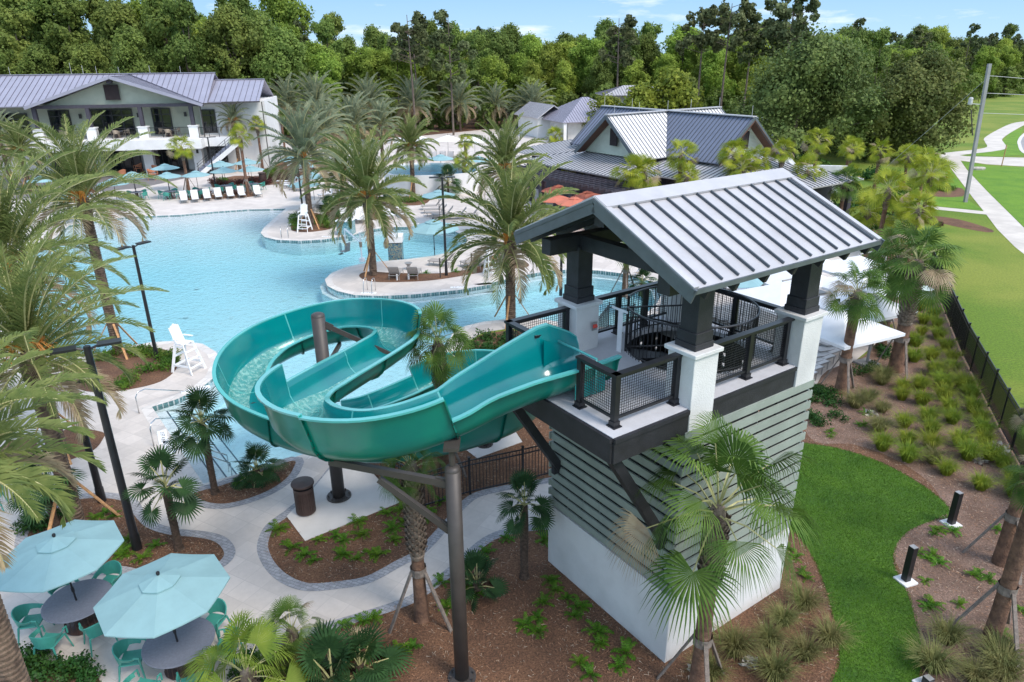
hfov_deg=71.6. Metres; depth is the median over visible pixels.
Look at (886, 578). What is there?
lawn
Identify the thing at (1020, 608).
fern
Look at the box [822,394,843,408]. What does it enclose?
shrub
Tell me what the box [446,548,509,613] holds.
windmill palm
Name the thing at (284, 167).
planting bed
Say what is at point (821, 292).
cantilever umbrella
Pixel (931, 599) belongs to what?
fern
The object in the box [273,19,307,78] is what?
broadleaf tree
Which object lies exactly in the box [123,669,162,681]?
resin armchair
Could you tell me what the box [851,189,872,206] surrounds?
shrub
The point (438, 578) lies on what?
fern
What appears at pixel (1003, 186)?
green lawn
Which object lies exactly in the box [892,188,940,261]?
sabal palm
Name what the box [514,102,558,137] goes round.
pavilion annex
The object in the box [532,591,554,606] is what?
fern
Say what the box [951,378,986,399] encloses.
grass tuft
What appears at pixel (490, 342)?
shrub
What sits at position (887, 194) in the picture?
sabal palm
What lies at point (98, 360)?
shrub
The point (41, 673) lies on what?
shrub
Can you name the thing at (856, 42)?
broadleaf tree
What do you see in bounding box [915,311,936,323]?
grass tuft
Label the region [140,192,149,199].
resin armchair
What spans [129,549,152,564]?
fern
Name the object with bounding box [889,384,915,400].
grass tuft
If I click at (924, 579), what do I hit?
fern
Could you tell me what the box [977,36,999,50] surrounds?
pine tree
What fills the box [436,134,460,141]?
market umbrella
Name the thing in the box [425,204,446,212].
sun lounger
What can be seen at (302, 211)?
lifeguard chair
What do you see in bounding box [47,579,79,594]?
resin armchair
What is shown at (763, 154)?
sabal palm
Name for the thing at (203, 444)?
windmill palm
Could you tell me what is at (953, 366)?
grass tuft
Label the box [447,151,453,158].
sun lounger
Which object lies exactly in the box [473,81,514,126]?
date palm
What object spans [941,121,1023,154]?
sidewalk
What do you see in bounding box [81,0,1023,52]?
sky
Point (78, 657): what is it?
shrub
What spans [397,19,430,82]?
pine tree
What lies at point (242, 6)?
broadleaf tree
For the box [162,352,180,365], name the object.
shrub
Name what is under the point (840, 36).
broadleaf tree
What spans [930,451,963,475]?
grass tuft
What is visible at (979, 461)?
stone
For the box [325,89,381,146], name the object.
date palm
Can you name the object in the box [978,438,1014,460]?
grass tuft
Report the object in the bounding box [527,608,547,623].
fern
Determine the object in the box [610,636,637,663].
fern
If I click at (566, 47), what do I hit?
broadleaf tree
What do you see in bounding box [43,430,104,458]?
planting bed
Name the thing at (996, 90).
understory tree
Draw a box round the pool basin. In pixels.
[0,209,654,470]
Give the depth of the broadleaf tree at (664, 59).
142.75 m
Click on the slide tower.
(696, 245)
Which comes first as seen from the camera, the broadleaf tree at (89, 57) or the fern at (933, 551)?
the fern at (933, 551)
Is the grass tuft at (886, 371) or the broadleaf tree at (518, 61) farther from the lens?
the broadleaf tree at (518, 61)
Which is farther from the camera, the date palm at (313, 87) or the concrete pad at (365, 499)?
the date palm at (313, 87)
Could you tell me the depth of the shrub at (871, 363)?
30.68 m
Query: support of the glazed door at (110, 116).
in the clubhouse
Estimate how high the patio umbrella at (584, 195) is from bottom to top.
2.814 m
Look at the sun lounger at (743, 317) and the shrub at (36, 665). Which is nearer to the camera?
the shrub at (36, 665)
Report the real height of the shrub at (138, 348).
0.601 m
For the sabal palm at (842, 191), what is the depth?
53.46 m
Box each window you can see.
[1,113,31,136]
[201,109,217,132]
[207,146,228,161]
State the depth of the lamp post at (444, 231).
42.98 m
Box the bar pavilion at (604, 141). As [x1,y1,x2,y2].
[516,98,863,213]
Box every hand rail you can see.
[135,388,184,413]
[150,417,184,445]
[163,440,229,471]
[172,448,231,475]
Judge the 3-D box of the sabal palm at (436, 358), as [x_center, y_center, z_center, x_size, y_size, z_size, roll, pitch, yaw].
[-2.260,1.609,22.467,2.326,5.993,2.448,-1,22,0]
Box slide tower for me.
[504,168,884,662]
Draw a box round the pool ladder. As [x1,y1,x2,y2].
[363,277,375,292]
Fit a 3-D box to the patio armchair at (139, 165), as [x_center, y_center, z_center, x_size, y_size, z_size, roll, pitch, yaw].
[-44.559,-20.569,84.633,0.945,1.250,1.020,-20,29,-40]
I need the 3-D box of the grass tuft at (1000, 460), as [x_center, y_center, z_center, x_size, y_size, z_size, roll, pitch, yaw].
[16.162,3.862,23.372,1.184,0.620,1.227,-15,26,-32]
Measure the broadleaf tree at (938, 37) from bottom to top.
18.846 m
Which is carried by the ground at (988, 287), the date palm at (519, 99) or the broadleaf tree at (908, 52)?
the broadleaf tree at (908, 52)
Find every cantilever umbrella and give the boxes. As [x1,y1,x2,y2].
[733,278,791,314]
[763,267,827,294]
[819,259,830,294]
[819,286,917,343]
[820,309,905,366]
[822,251,886,278]
[822,268,898,321]
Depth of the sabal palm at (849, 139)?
72.54 m
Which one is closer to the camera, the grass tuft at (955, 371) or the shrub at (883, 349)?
the grass tuft at (955, 371)
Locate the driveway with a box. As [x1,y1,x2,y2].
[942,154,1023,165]
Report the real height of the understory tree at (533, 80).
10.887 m
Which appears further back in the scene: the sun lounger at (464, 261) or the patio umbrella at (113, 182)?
the patio umbrella at (113, 182)
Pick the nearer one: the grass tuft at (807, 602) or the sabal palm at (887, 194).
the grass tuft at (807, 602)
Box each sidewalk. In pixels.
[931,207,987,214]
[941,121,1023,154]
[950,160,1023,253]
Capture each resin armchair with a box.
[0,487,7,510]
[11,603,54,645]
[28,625,73,658]
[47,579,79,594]
[78,622,118,656]
[91,560,121,585]
[112,638,145,681]
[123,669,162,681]
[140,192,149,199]
[163,192,171,200]
[176,664,209,681]
[200,598,230,641]
[209,627,245,670]
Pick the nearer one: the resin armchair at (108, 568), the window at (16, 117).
the resin armchair at (108, 568)
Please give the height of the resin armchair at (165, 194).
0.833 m
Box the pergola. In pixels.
[511,164,640,215]
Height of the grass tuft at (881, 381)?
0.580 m
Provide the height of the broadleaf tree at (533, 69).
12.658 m
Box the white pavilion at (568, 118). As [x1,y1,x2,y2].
[542,97,598,139]
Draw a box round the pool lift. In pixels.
[339,228,364,261]
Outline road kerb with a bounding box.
[1017,133,1023,152]
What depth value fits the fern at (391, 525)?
20.64 m
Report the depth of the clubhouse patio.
79.44 m
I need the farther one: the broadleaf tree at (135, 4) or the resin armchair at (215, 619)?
the broadleaf tree at (135, 4)
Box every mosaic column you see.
[335,218,355,240]
[388,233,403,259]
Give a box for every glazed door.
[47,110,72,136]
[90,108,136,134]
[104,150,143,171]
[150,108,173,133]
[154,149,188,169]
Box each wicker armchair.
[112,130,119,138]
[164,129,171,136]
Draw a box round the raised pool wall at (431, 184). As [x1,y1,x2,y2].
[384,163,480,195]
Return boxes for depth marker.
[157,429,167,444]
[181,385,210,393]
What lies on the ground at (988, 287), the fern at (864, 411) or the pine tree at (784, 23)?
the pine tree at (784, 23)
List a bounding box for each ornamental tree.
[581,92,620,126]
[617,78,663,108]
[651,66,704,109]
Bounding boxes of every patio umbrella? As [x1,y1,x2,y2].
[0,519,123,600]
[27,175,51,184]
[93,553,229,641]
[96,177,128,198]
[119,170,146,191]
[150,163,179,186]
[154,171,180,189]
[181,170,210,185]
[207,161,234,183]
[209,167,236,183]
[233,157,260,180]
[237,165,263,183]
[287,180,318,201]
[297,171,321,199]
[411,218,458,254]
[422,188,454,217]
[429,153,452,161]
[472,155,487,162]
[539,195,567,202]
[541,185,567,193]
[555,195,583,206]
[571,191,600,199]
[738,278,762,287]
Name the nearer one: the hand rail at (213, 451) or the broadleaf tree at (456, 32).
the hand rail at (213, 451)
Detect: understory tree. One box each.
[277,90,305,135]
[312,85,357,133]
[349,85,404,130]
[403,84,439,129]
[431,95,465,128]
[469,91,505,128]
[503,76,554,126]
[556,90,578,106]
[589,83,614,99]
[681,75,708,106]
[705,86,738,113]
[951,67,975,102]
[962,72,988,99]
[978,74,1001,97]
[987,66,1023,96]
[1009,66,1023,94]
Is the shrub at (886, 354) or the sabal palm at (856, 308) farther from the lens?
the shrub at (886, 354)
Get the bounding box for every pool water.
[1,210,660,464]
[389,164,474,174]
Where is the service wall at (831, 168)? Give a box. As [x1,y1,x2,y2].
[785,159,845,192]
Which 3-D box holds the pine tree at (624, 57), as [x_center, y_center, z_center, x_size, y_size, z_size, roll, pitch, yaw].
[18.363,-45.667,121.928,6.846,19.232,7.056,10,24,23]
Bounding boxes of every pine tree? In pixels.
[292,20,309,45]
[386,10,428,128]
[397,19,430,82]
[427,9,477,134]
[473,26,492,33]
[598,14,639,86]
[674,4,732,104]
[696,0,761,107]
[728,8,777,108]
[760,13,813,88]
[762,0,820,47]
[845,17,866,37]
[883,30,904,53]
[903,26,936,49]
[954,23,985,66]
[965,39,984,70]
[971,32,999,62]
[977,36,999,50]
[990,27,1011,46]
[1011,37,1019,44]
[1017,39,1023,57]
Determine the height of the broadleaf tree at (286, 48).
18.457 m
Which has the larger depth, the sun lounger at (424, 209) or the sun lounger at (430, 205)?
the sun lounger at (430, 205)
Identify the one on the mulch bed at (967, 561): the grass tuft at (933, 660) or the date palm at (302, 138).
the grass tuft at (933, 660)
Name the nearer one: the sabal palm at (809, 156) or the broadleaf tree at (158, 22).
the sabal palm at (809, 156)
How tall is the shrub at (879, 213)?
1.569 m
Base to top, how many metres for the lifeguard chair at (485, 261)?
2.168 m
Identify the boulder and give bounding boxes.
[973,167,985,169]
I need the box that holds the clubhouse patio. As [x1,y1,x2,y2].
[0,169,211,198]
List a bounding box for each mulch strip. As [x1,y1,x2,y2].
[925,215,993,231]
[929,187,964,196]
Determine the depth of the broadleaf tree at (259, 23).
123.94 m
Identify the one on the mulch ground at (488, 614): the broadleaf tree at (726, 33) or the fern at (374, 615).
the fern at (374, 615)
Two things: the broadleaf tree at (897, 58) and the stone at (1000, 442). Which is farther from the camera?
the broadleaf tree at (897, 58)
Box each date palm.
[0,109,27,184]
[0,110,177,359]
[0,115,52,191]
[0,146,130,464]
[0,225,169,529]
[0,330,106,681]
[215,101,250,169]
[248,96,348,228]
[267,72,313,140]
[282,70,347,140]
[291,92,355,171]
[300,122,433,279]
[309,138,359,205]
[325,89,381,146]
[334,72,394,127]
[357,96,406,160]
[379,111,439,197]
[384,73,440,129]
[429,151,583,329]
[436,76,484,130]
[455,111,551,230]
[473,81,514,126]
[502,84,544,124]
[507,79,556,113]
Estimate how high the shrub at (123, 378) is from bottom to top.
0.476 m
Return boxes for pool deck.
[0,126,874,681]
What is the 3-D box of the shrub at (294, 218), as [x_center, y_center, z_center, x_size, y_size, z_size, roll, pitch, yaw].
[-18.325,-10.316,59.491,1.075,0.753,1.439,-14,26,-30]
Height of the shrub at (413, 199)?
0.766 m
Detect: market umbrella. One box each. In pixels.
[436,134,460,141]
[463,137,484,142]
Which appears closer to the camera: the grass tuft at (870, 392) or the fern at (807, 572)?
the fern at (807, 572)
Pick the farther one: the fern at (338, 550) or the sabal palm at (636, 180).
the sabal palm at (636, 180)
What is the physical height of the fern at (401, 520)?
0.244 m
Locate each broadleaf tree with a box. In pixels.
[0,0,37,47]
[0,4,52,72]
[0,31,21,74]
[14,42,57,73]
[19,0,91,73]
[47,0,102,72]
[63,41,116,74]
[85,0,114,47]
[89,0,160,71]
[99,23,156,73]
[122,0,181,72]
[134,0,203,72]
[150,0,225,76]
[181,16,205,69]
[195,19,251,78]
[196,12,207,20]
[198,2,274,85]
[214,0,251,17]
[230,10,314,89]
[236,23,313,101]
[245,3,267,20]
[259,0,315,73]
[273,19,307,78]
[298,49,344,105]
[300,39,341,101]
[308,17,352,97]
[316,11,347,76]
[335,34,360,102]
[344,44,377,96]
[353,48,400,118]
[361,24,384,49]
[376,32,400,97]
[378,36,419,121]
[398,51,429,91]
[414,18,437,90]
[425,44,451,120]
[426,20,467,96]
[443,65,475,120]
[455,27,480,83]
[458,30,492,107]
[468,55,509,108]
[469,27,515,114]
[497,22,523,113]
[503,50,533,112]
[507,30,542,87]
[520,57,554,99]
[536,38,574,91]
[550,59,577,106]
[552,38,582,90]
[553,32,582,96]
[565,36,605,95]
[568,33,586,98]
[580,50,613,97]
[585,28,624,85]
[593,17,620,83]
[606,26,643,87]
[620,58,651,85]
[635,32,662,85]
[640,21,662,78]
[649,23,700,83]
[649,51,675,86]
[657,63,682,77]
[686,35,737,102]
[699,46,739,106]
[718,10,739,44]
[721,41,748,99]
[723,39,732,71]
[729,21,769,47]
[734,40,775,112]
[768,42,792,89]
[834,32,850,44]
[835,23,862,34]
[842,29,853,35]
[843,37,874,66]
[848,27,881,77]
[863,26,893,87]
[878,51,905,82]
[889,47,900,62]
[892,37,910,46]
[897,48,917,62]
[902,24,930,49]
[923,41,948,57]
[927,24,952,48]
[928,30,946,53]
[944,36,970,61]
[944,45,955,64]
[950,47,968,74]
[966,44,1002,92]
[967,37,978,72]
[984,52,1006,79]
[992,37,1014,85]
[994,46,1022,76]
[1000,22,1019,44]
[1013,45,1023,92]
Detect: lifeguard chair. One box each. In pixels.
[168,323,206,375]
[297,203,312,232]
[483,249,501,277]
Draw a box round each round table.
[41,579,111,635]
[129,191,142,199]
[141,617,214,679]
[163,190,176,198]
[192,188,203,196]
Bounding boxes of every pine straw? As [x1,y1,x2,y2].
[29,351,1023,681]
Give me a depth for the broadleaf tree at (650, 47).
148.11 m
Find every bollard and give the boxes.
[893,544,918,587]
[912,674,934,681]
[940,490,963,528]
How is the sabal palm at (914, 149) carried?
on the ground at (988, 287)
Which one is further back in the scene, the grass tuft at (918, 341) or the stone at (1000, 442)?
the grass tuft at (918, 341)
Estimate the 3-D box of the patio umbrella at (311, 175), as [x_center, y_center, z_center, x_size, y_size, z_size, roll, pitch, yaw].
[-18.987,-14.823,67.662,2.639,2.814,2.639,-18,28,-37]
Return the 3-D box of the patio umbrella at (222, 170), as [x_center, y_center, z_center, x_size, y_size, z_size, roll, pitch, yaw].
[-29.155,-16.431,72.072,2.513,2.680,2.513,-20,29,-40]
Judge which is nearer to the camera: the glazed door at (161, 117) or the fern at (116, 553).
the fern at (116, 553)
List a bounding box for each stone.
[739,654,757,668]
[865,409,878,416]
[973,457,989,464]
[992,440,1010,453]
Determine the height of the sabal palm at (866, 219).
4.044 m
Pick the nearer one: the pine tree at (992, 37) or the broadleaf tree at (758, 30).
the broadleaf tree at (758, 30)
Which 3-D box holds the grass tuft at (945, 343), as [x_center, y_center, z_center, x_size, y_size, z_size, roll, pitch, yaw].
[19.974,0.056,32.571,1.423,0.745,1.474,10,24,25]
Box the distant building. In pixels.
[595,85,663,103]
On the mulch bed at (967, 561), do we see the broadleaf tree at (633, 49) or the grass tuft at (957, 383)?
the grass tuft at (957, 383)
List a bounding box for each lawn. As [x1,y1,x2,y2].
[791,443,949,681]
[921,196,981,209]
[945,169,969,195]
[962,162,1023,226]
[976,128,1023,155]
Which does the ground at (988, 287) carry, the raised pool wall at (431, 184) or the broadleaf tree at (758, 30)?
the broadleaf tree at (758, 30)
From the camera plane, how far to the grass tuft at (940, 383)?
28.73 m
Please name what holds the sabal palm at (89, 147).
on the pool deck
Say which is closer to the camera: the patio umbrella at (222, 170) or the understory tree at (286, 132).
the patio umbrella at (222, 170)
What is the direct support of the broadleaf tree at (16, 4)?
on the ground at (988, 287)
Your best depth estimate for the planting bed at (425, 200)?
66.69 m
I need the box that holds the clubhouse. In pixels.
[0,64,283,175]
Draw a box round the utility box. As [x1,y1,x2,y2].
[921,286,934,299]
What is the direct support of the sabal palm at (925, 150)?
on the ground at (988, 287)
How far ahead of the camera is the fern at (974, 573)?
18.59 m
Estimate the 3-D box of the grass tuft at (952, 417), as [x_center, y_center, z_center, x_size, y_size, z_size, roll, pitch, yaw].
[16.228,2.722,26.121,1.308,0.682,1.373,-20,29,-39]
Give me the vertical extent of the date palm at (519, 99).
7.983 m
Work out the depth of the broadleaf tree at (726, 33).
161.27 m
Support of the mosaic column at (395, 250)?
on the pool ledge
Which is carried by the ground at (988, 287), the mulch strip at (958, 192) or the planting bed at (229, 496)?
the mulch strip at (958, 192)
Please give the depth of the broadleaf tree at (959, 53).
197.93 m
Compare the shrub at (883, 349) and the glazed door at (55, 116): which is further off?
the glazed door at (55, 116)
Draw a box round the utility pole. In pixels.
[891,64,1023,201]
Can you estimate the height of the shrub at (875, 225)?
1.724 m
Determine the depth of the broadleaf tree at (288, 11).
145.59 m
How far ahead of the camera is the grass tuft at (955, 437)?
24.62 m
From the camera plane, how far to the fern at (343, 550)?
19.57 m
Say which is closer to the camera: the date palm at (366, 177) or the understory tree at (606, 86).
the date palm at (366, 177)
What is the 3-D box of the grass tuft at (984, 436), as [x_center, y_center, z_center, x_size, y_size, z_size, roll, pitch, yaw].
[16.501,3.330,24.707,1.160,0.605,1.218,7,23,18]
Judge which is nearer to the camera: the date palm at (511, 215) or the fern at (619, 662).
the fern at (619, 662)
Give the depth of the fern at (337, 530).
20.36 m
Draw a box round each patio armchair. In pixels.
[116,169,125,173]
[133,163,143,172]
[147,169,157,180]
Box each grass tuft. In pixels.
[680,645,739,681]
[712,606,773,669]
[734,636,817,681]
[746,611,793,656]
[755,594,813,631]
[773,622,837,666]
[784,577,835,616]
[805,609,866,653]
[837,386,878,408]
[853,384,889,401]
[861,407,905,432]
[862,427,904,451]
[867,359,902,380]
[870,369,894,385]
[870,395,898,412]
[885,406,921,428]
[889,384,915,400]
[891,425,924,443]
[892,376,916,389]
[893,438,931,462]
[895,625,990,681]
[907,344,928,362]
[907,602,989,651]
[908,372,931,390]
[908,372,936,385]
[908,384,939,405]
[909,328,924,342]
[909,331,928,346]
[910,402,949,420]
[914,323,929,335]
[914,427,953,448]
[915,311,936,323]
[915,414,948,434]
[917,300,927,310]
[917,439,959,464]
[918,342,948,359]
[920,356,953,374]
[923,359,948,372]
[924,305,946,317]
[924,366,958,386]
[927,324,955,339]
[927,380,964,400]
[928,314,949,327]
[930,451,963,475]
[933,373,960,386]
[934,333,963,350]
[935,389,964,411]
[936,403,967,424]
[938,356,969,372]
[938,357,968,371]
[940,644,1009,681]
[944,346,964,359]
[944,425,980,446]
[945,365,973,377]
[948,367,982,388]
[949,433,992,461]
[951,371,976,387]
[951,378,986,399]
[954,373,980,391]
[959,393,991,412]
[964,629,1023,681]
[965,621,1023,670]
[966,402,998,421]
[966,467,1001,491]
[968,413,1006,434]
[974,425,1002,444]
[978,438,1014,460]
[988,447,1018,468]
[993,471,1016,497]
[997,462,1019,480]
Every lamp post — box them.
[50,337,141,551]
[60,380,106,503]
[114,240,158,359]
[199,136,215,183]
[298,169,302,203]
[429,176,454,275]
[559,254,562,295]
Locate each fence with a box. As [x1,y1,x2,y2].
[368,443,550,505]
[598,302,634,328]
[931,252,1023,464]
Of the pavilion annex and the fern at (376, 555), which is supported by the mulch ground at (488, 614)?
the fern at (376, 555)
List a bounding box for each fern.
[85,512,102,520]
[95,505,112,518]
[104,510,121,519]
[112,545,130,560]
[118,544,135,557]
[122,532,129,543]
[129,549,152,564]
[145,538,167,552]
[265,519,290,536]
[279,538,302,555]
[294,546,317,562]
[306,554,321,565]
[311,534,328,544]
[328,527,341,541]
[332,546,350,560]
[334,617,355,630]
[335,531,352,546]
[337,547,353,559]
[346,513,368,528]
[348,552,364,562]
[349,523,371,540]
[352,613,371,627]
[360,609,382,626]
[362,547,378,557]
[368,546,390,562]
[376,507,395,517]
[381,517,403,535]
[384,534,403,545]
[391,639,413,661]
[392,502,404,515]
[396,516,404,527]
[403,638,423,653]
[432,572,449,587]
[434,495,445,506]
[436,594,451,615]
[465,583,484,599]
[479,543,497,560]
[499,531,516,543]
[513,611,536,633]
[524,618,547,638]
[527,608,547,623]
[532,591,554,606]
[535,530,547,547]
[540,574,562,586]
[545,580,564,595]
[557,591,575,604]
[564,605,582,620]
[567,594,592,615]
[569,654,588,670]
[580,661,602,681]
[581,619,613,643]
[588,633,609,650]
[608,654,630,676]
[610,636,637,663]
[786,542,795,552]
[788,549,803,562]
[795,565,810,575]
[798,571,813,581]
[824,428,837,434]
[858,407,873,414]
[916,600,941,612]
[917,546,927,556]
[918,576,933,586]
[919,551,936,562]
[923,594,946,610]
[924,546,939,559]
[928,525,948,534]
[928,527,942,536]
[928,556,951,568]
[942,522,962,536]
[950,596,968,609]
[964,569,981,580]
[971,566,983,577]
[978,572,996,584]
[989,523,1001,534]
[1017,604,1023,614]
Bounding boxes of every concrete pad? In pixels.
[287,468,398,540]
[467,432,521,457]
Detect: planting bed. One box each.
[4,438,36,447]
[27,498,223,567]
[32,666,99,681]
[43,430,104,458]
[66,347,178,391]
[179,192,256,199]
[195,461,295,503]
[211,170,302,187]
[262,162,314,186]
[291,213,331,231]
[359,259,522,281]
[399,196,455,205]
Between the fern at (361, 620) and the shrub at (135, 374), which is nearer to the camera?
the fern at (361, 620)
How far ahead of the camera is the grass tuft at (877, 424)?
25.61 m
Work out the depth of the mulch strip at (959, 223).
56.29 m
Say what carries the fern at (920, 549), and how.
on the mulch bed at (967, 561)
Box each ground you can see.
[178,79,1023,408]
[256,222,940,681]
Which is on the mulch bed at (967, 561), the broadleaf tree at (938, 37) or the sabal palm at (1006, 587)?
the sabal palm at (1006, 587)
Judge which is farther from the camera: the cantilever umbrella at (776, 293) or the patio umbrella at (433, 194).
the patio umbrella at (433, 194)
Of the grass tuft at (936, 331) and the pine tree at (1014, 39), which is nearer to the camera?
the grass tuft at (936, 331)
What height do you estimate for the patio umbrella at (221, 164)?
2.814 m
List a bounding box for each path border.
[227,524,547,681]
[257,467,549,590]
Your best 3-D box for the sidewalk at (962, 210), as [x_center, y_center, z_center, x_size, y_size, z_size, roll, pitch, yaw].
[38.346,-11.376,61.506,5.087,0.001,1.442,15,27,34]
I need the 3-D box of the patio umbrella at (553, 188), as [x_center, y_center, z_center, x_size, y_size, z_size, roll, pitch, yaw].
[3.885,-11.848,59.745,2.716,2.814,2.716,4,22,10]
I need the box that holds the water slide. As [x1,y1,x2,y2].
[212,298,621,681]
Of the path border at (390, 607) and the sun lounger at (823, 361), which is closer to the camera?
the path border at (390, 607)
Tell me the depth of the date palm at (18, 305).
18.84 m
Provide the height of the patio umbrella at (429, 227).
3.618 m
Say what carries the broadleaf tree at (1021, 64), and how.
on the ground at (988, 287)
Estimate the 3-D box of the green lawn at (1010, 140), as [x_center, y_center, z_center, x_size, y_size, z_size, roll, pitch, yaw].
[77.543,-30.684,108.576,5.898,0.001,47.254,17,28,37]
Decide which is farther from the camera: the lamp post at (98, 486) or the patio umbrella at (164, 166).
the patio umbrella at (164, 166)
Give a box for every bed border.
[14,492,235,574]
[193,457,303,508]
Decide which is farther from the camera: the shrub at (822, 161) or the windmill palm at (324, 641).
the shrub at (822, 161)
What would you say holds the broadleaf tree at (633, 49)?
on the ground at (988, 287)
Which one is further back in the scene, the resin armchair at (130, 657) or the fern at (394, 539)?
the fern at (394, 539)
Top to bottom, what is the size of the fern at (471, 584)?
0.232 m
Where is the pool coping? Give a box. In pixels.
[2,208,660,488]
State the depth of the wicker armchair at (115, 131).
82.19 m
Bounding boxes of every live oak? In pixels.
[723,19,895,160]
[764,36,881,152]
[832,45,980,162]
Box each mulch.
[285,106,517,144]
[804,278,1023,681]
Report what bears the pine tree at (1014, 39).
on the ground at (988, 287)
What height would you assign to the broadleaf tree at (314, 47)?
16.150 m
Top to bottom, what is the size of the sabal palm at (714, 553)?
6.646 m
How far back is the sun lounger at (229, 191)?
69.88 m
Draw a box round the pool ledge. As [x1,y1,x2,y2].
[169,232,658,416]
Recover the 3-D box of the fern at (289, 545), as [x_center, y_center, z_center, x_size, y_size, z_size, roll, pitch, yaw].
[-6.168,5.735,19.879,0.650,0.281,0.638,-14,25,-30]
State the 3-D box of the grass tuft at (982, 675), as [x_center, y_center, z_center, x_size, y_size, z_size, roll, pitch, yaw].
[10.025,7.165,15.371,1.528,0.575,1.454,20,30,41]
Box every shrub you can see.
[9,514,42,535]
[18,641,48,663]
[21,509,62,533]
[23,646,55,681]
[23,648,48,666]
[23,653,46,675]
[26,650,68,681]
[45,656,92,681]
[46,501,80,518]
[54,649,97,681]
[72,659,106,681]
[93,348,113,361]
[101,347,123,360]
[107,376,128,389]
[113,377,135,390]
[118,368,141,381]
[127,342,150,357]
[133,361,157,373]
[135,343,157,357]
[142,347,163,357]
[152,350,172,360]
[152,356,171,371]
[160,346,182,361]
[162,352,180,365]
[207,176,218,183]
[210,179,224,186]
[226,660,266,680]
[231,645,269,681]
[260,673,278,681]
[287,212,299,220]
[288,219,302,226]
[291,222,306,230]
[318,218,331,228]
[400,195,409,202]
[409,195,420,202]
[463,337,482,348]
[473,328,494,340]
[479,343,495,349]
[480,338,501,347]
[484,342,502,349]
[494,332,505,341]
[804,157,827,164]
[808,408,822,419]
[809,393,824,403]
[809,410,831,426]
[810,383,827,394]
[814,387,842,398]
[816,384,836,396]
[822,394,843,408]
[827,409,850,422]
[831,200,859,213]
[850,366,864,376]
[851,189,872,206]
[853,363,872,373]
[854,168,874,179]
[860,205,887,216]
[863,164,884,175]
[867,360,878,371]
[869,212,908,229]
[875,343,891,353]
[875,343,892,349]
[877,349,890,359]
[893,188,917,206]
[903,181,925,192]
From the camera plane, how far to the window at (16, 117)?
82.62 m
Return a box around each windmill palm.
[4,445,87,527]
[120,444,205,551]
[165,385,235,495]
[230,441,290,489]
[280,618,388,681]
[314,193,339,216]
[318,619,415,681]
[434,162,462,196]
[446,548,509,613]
[495,469,554,580]
[628,269,657,298]
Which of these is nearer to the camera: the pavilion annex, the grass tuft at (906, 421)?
the grass tuft at (906, 421)
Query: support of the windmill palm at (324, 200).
on the planting bed at (315, 227)
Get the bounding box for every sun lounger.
[179,190,187,200]
[190,189,199,202]
[202,188,211,200]
[213,187,222,197]
[225,186,234,199]
[237,185,246,198]
[252,185,262,196]
[352,207,364,222]
[359,206,364,222]
[387,267,403,279]
[406,267,421,277]
[421,199,440,209]
[423,203,441,213]
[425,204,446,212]
[427,252,455,267]
[431,206,452,217]
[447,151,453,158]
[458,206,479,218]
[460,257,481,269]
[717,309,730,322]
[728,313,741,329]
[739,315,752,328]
[815,363,824,374]
[816,352,835,363]
[817,346,841,357]
[817,357,830,368]
[818,345,838,351]
[819,341,831,345]
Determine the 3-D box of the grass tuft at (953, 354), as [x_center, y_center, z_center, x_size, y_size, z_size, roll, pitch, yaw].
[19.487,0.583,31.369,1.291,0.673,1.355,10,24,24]
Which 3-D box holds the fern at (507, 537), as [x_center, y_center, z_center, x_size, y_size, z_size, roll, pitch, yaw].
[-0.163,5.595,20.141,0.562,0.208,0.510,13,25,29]
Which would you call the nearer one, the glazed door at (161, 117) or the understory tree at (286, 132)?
the glazed door at (161, 117)
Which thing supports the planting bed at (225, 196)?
on the pool deck
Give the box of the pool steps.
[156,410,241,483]
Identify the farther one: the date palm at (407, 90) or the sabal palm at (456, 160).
the date palm at (407, 90)
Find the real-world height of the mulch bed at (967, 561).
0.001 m
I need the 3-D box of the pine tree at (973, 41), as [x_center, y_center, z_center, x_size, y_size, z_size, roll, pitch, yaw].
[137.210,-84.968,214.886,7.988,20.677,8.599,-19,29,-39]
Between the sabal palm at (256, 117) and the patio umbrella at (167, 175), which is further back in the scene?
the sabal palm at (256, 117)
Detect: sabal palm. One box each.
[83,140,102,165]
[164,133,194,192]
[180,608,315,681]
[227,123,255,195]
[248,114,268,168]
[254,594,326,677]
[277,112,285,155]
[377,449,452,633]
[401,300,474,477]
[452,148,475,172]
[458,133,473,157]
[545,125,562,142]
[606,410,826,681]
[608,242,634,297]
[610,152,650,188]
[623,153,661,188]
[663,138,699,182]
[672,163,701,182]
[714,137,753,171]
[721,145,761,175]
[743,144,772,169]
[769,137,799,167]
[791,151,828,179]
[801,126,833,167]
[819,259,893,401]
[825,164,862,209]
[836,136,859,165]
[836,163,863,187]
[837,138,864,165]
[846,190,893,227]
[856,164,912,237]
[862,220,936,349]
[864,220,967,378]
[867,136,895,189]
[882,206,924,248]
[892,143,923,182]
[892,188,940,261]
[904,154,959,217]
[908,146,941,204]
[952,454,1023,666]
[962,403,1023,584]
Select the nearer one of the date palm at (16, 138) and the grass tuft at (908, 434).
the grass tuft at (908, 434)
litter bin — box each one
[258,172,265,183]
[290,476,315,515]
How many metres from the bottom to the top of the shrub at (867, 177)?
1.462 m
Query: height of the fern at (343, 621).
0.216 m
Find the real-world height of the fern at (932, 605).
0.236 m

